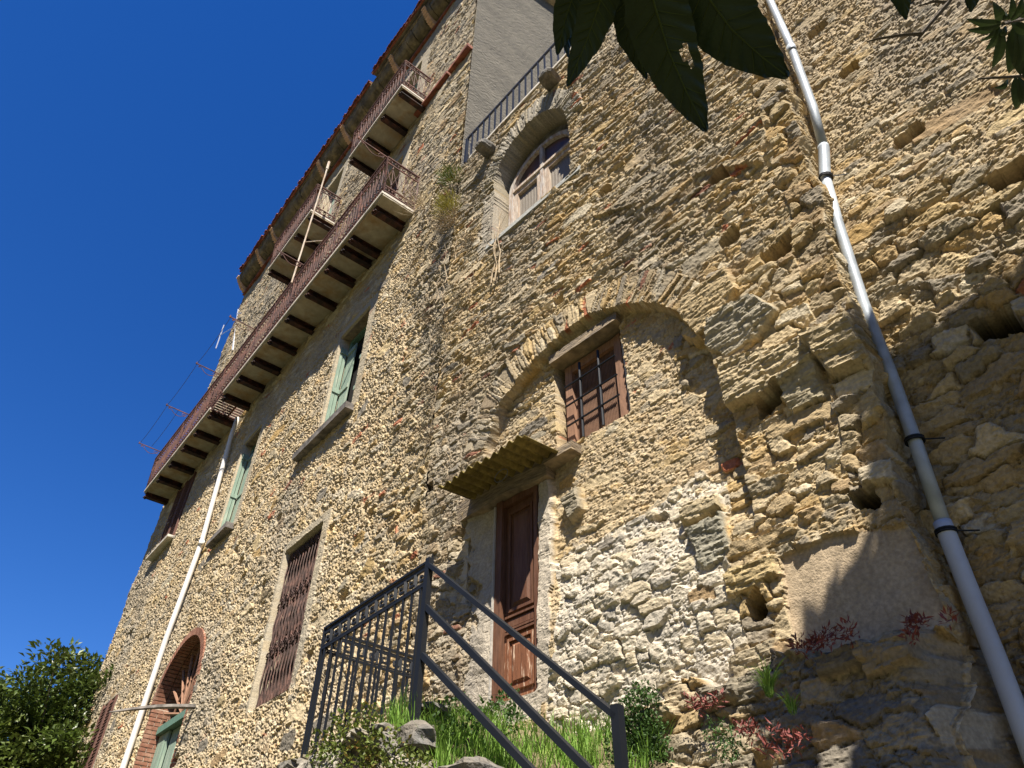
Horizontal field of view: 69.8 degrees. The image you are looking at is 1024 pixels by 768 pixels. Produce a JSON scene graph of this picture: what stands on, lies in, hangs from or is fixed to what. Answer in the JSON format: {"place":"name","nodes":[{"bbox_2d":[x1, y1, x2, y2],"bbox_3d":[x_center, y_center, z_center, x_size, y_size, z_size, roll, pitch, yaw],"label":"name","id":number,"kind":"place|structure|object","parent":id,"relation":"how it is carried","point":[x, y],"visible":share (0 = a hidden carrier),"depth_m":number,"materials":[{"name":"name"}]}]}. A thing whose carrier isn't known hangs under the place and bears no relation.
{"place":"outdoors","nodes":[
{"label":"outdoors","id":0,"kind":"place"},
{"bbox_2d":[0,0,419,737],"label":"sky","id":1,"kind":"structure","parent":0,"point":[148,148],"materials":[{"name":"blue"}]},
{"bbox_3d":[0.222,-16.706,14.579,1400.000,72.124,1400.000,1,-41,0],"label":"ground","id":2,"kind":"structure","parent":0,"visible":0},
{"bbox_2d":[0,637,113,767],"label":"evergreen tree","id":3,"kind":"object","parent":2,"relation":"on","point":[40,727],"visible":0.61,"depth_m":18.56,"materials":[{"name":"green plant"}]},
{"bbox_2d":[277,716,686,767],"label":"rubble bank","id":4,"kind":"structure","parent":2,"relation":"on","point":[302,762],"depth_m":5.34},
{"bbox_2d":[279,723,375,762],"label":"grass","id":5,"kind":"structure","parent":4,"relation":"on","point":[311,753],"depth_m":6.05,"materials":[{"name":"plant"}]},
{"bbox_2d":[305,700,433,767],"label":"bush","id":6,"kind":"object","parent":4,"relation":"on","point":[367,751],"visible":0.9,"depth_m":5.28,"materials":[{"name":"green plant"}]},
{"bbox_2d":[395,720,435,752],"bbox_3d":[-0.664,2.491,5.151,0.244,0.219,0.346,29,-48,-29],"label":"boulder","id":7,"kind":"object","parent":4,"relation":"on","point":[425,730],"visible":0.67,"depth_m":5.07,"materials":[{"name":"stone"}]},
{"bbox_2d":[421,701,450,719],"bbox_3d":[-0.621,2.513,5.642,0.257,0.110,0.261,32,-50,-31],"label":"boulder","id":8,"kind":"object","parent":4,"relation":"on","point":[440,706],"visible":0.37,"depth_m":5.57,"materials":[{"name":"stone"}]},
{"bbox_2d":[300,557,628,767],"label":"iron railing","id":9,"kind":"object","parent":4,"relation":"on","point":[419,659],"visible":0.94,"depth_m":5.96,"materials":[{"name":"black metal"}]},
{"bbox_2d":[438,756,503,767],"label":"boulder","id":10,"kind":"object","parent":4,"relation":"on","point":[474,762],"visible":1,"depth_m":4.38,"materials":[{"name":"stone"}]},
{"bbox_2d":[429,666,525,743],"bbox_3d":[-0.254,2.595,6.182,0.751,1.189,1.635,1,-41,0],"label":"bramble","id":11,"kind":"object","parent":4,"relation":"on","point":[497,706],"visible":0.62,"depth_m":5.57,"materials":[{"name":"green plant"}]},
{"bbox_2d":[375,682,677,767],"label":"grass","id":12,"kind":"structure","parent":4,"relation":"on","point":[444,749],"depth_m":5.19,"materials":[{"name":"green plant"}]},
{"bbox_2d":[603,679,674,765],"bbox_3d":[0.839,2.361,4.993,0.291,0.664,0.541,30,-49,-29],"label":"shrub","id":13,"kind":"object","parent":4,"relation":"on","point":[638,724],"visible":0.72,"depth_m":4.96,"materials":[{"name":"green plant"}]},
{"bbox_2d":[701,714,748,766],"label":"fern","id":14,"kind":"object","parent":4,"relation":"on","point":[725,752],"visible":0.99,"depth_m":4.38,"materials":[{"name":"green plant"}]},
{"bbox_2d":[740,654,795,697],"bbox_3d":[1.556,1.772,4.405,0.353,0.210,0.424,-17,-44,19],"label":"grass tuft","id":15,"kind":"object","parent":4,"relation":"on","point":[768,680],"visible":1,"depth_m":4.36,"materials":[{"name":"green plant"}]},
{"bbox_2d":[753,724,812,759],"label":"succulent","id":16,"kind":"object","parent":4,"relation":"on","point":[785,733],"visible":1,"depth_m":4.07,"materials":[{"name":"plant"}]},
{"bbox_2d":[773,687,805,715],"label":"grass tuft","id":17,"kind":"object","parent":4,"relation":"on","point":[791,706],"visible":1,"depth_m":4.22,"materials":[{"name":"green plant"}]},
{"bbox_2d":[898,606,962,647],"bbox_3d":[2.207,1.261,3.900,0.168,0.194,0.348,24,-46,-25],"label":"succulent","id":18,"kind":"object","parent":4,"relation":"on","point":[913,618],"visible":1,"depth_m":3.95,"materials":[{"name":"red plant"}]},
{"bbox_2d":[77,0,1023,767],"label":"stone building","id":19,"kind":"structure","parent":2,"relation":"on","point":[739,390],"depth_m":7.52,"materials":[{"name":"beige stone"}]},
{"bbox_2d":[82,695,117,767],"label":"window","id":20,"kind":"structure","parent":19,"relation":"in","point":[101,726],"depth_m":17.50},
{"bbox_2d":[133,627,205,767],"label":"arched doorway","id":21,"kind":"structure","parent":19,"relation":"in","point":[161,735],"depth_m":14.62,"materials":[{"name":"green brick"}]},
{"bbox_2d":[145,471,196,561],"bbox_3d":[-10.004,3.850,21.668,0.263,2.309,1.812,29,-48,-28],"label":"window","id":22,"kind":"structure","parent":19,"relation":"in","point":[180,503],"depth_m":21.48,"materials":[{"name":"brown wood"}]},
{"bbox_2d":[205,428,260,548],"bbox_3d":[-6.346,2.348,17.259,0.490,2.990,1.176,28,-48,-28],"label":"window","id":23,"kind":"structure","parent":19,"relation":"in","point":[226,526],"depth_m":17.44,"materials":[{"name":"green paint"}]},
{"bbox_2d":[255,529,321,707],"bbox_3d":[-3.304,3.606,11.346,0.271,2.621,1.459,28,-48,-28],"label":"grille window","id":24,"kind":"structure","parent":19,"relation":"in","point":[296,598],"depth_m":11.30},
{"bbox_2d":[292,309,369,462],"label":"window","id":25,"kind":"structure","parent":19,"relation":"in","point":[356,335],"depth_m":14.54,"materials":[{"name":"green paint"}]},
{"bbox_2d":[327,188,337,216],"bbox_3d":[-5.771,-5.350,23.616,0.092,3.800,1.150,28,-48,-28],"label":"balcony door","id":26,"kind":"structure","parent":19,"relation":"in","point":[332,201],"depth_m":24.60,"materials":[{"name":"white wood"}]},
{"bbox_2d":[389,176,398,194],"bbox_3d":[-2.848,-3.975,17.543,0.092,3.600,1.000,28,-48,-28],"label":"balcony door","id":27,"kind":"structure","parent":19,"relation":"in","point":[394,187],"depth_m":18.65,"materials":[{"name":"brown wood"}]},
{"bbox_2d":[389,176,443,227],"bbox_3d":[-1.745,-3.433,13.975,1.159,1.130,1.153,-23,-47,25],"label":"wall plant","id":28,"kind":"object","parent":19,"relation":"attached to","point":[419,202],"depth_m":13.96,"materials":[{"name":"brown plant"}]},
{"bbox_2d":[413,301,434,324],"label":"wall plant","id":29,"kind":"object","parent":19,"relation":"attached to","point":[424,310],"depth_m":11.77,"materials":[{"name":"plant"}]},
{"bbox_2d":[416,423,435,446],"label":"wall plant","id":30,"kind":"object","parent":19,"relation":"attached to","point":[424,434],"depth_m":9.77,"materials":[{"name":"plant"}]},
{"bbox_2d":[419,377,441,400],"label":"wall plant","id":31,"kind":"object","parent":19,"relation":"attached to","point":[427,393],"depth_m":10.35,"materials":[{"name":"brown plant"}]},
{"bbox_2d":[429,317,450,340],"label":"wall plant","id":32,"kind":"object","parent":19,"relation":"attached to","point":[442,329],"depth_m":11.05,"materials":[{"name":"brown plant"}]},
{"bbox_2d":[426,205,457,238],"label":"wall plant","id":33,"kind":"object","parent":19,"relation":"attached to","point":[444,221],"depth_m":12.89,"materials":[{"name":"plant"}]},
{"bbox_2d":[417,259,473,374],"bbox_3d":[-1.133,-1.290,11.624,0.072,3.397,1.617,32,-50,-31],"label":"dead vine","id":34,"kind":"object","parent":19,"relation":"attached to","point":[449,328],"visible":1,"depth_m":11.02,"materials":[{"name":"brown plant"}]},
{"bbox_2d":[424,368,466,470],"bbox_3d":[-0.897,0.514,9.660,0.068,1.675,0.813,32,-50,-31],"label":"dead vine","id":35,"kind":"object","parent":19,"relation":"attached to","point":[446,421],"visible":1,"depth_m":9.75,"materials":[{"name":"brown plant"}]},
{"bbox_2d":[430,186,461,224],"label":"wall plant","id":36,"kind":"object","parent":19,"relation":"attached to","point":[444,203],"depth_m":13.04,"materials":[{"name":"green plant"}]},
{"bbox_2d":[434,162,466,193],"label":"wall plant","id":37,"kind":"object","parent":19,"relation":"attached to","point":[448,176],"depth_m":13.68,"materials":[{"name":"green plant"}]},
{"bbox_2d":[434,226,467,308],"bbox_3d":[-1.014,-1.864,11.947,0.074,1.770,0.801,32,-50,-31],"label":"dead vine","id":38,"kind":"object","parent":19,"relation":"attached to","point":[445,272],"visible":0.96,"depth_m":12.00,"materials":[{"name":"brown plant"}]},
{"bbox_2d":[447,285,465,304],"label":"wall plant","id":39,"kind":"object","parent":19,"relation":"attached to","point":[458,295],"depth_m":11.14,"materials":[{"name":"plant"}]},
{"bbox_2d":[459,232,478,253],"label":"wall plant","id":40,"kind":"object","parent":19,"relation":"attached to","point":[466,244],"depth_m":11.82,"materials":[{"name":"plant"}]},
{"bbox_2d":[488,208,504,283],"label":"dead vine","id":41,"kind":"object","parent":19,"relation":"attached to","point":[494,253],"visible":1,"depth_m":10.93,"materials":[{"name":"beige plant"}]},
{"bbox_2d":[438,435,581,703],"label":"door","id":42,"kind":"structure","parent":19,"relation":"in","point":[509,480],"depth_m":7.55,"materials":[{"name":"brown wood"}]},
{"bbox_2d":[485,124,580,249],"bbox_3d":[0.456,-3.376,11.741,0.497,2.565,1.986,32,-50,-31],"label":"arched window","id":43,"kind":"structure","parent":19,"relation":"in","point":[547,164],"depth_m":11.94,"materials":[{"name":"white wood"}]},
{"bbox_2d":[548,312,630,441],"bbox_3d":[0.904,0.027,8.098,0.365,1.406,1.051,33,-50,-31],"label":"barred window","id":44,"kind":"structure","parent":19,"relation":"in","point":[593,364],"depth_m":8.16,"materials":[{"name":"brown wood"}]},
{"bbox_2d":[680,687,727,717],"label":"succulent","id":45,"kind":"object","parent":19,"relation":"on","point":[703,701],"visible":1,"depth_m":4.71,"materials":[{"name":"plant"}]},
{"bbox_2d":[730,716,784,747],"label":"succulent","id":46,"kind":"object","parent":19,"relation":"on","point":[742,729],"visible":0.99,"depth_m":4.30,"materials":[{"name":"red plant"}]},
{"bbox_2d":[783,631,827,659],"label":"succulent","id":47,"kind":"object","parent":19,"relation":"on","point":[804,643],"visible":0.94,"depth_m":4.42,"materials":[{"name":"red plant"}]},
{"bbox_2d":[808,613,859,651],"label":"succulent","id":48,"kind":"object","parent":19,"relation":"on","point":[847,637],"visible":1,"depth_m":4.30,"materials":[{"name":"red plant"}]},
{"bbox_2d":[553,0,978,131],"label":"loquat tree","id":49,"kind":"object","parent":2,"relation":"on","point":[652,36],"visible":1,"depth_m":0.85,"materials":[{"name":"green plant"}]},
{"bbox_2d":[867,0,1023,108],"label":"shade tree","id":50,"kind":"object","parent":2,"relation":"on","point":[1013,45],"visible":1,"depth_m":1.55,"materials":[{"name":"green plant"}]}
]}

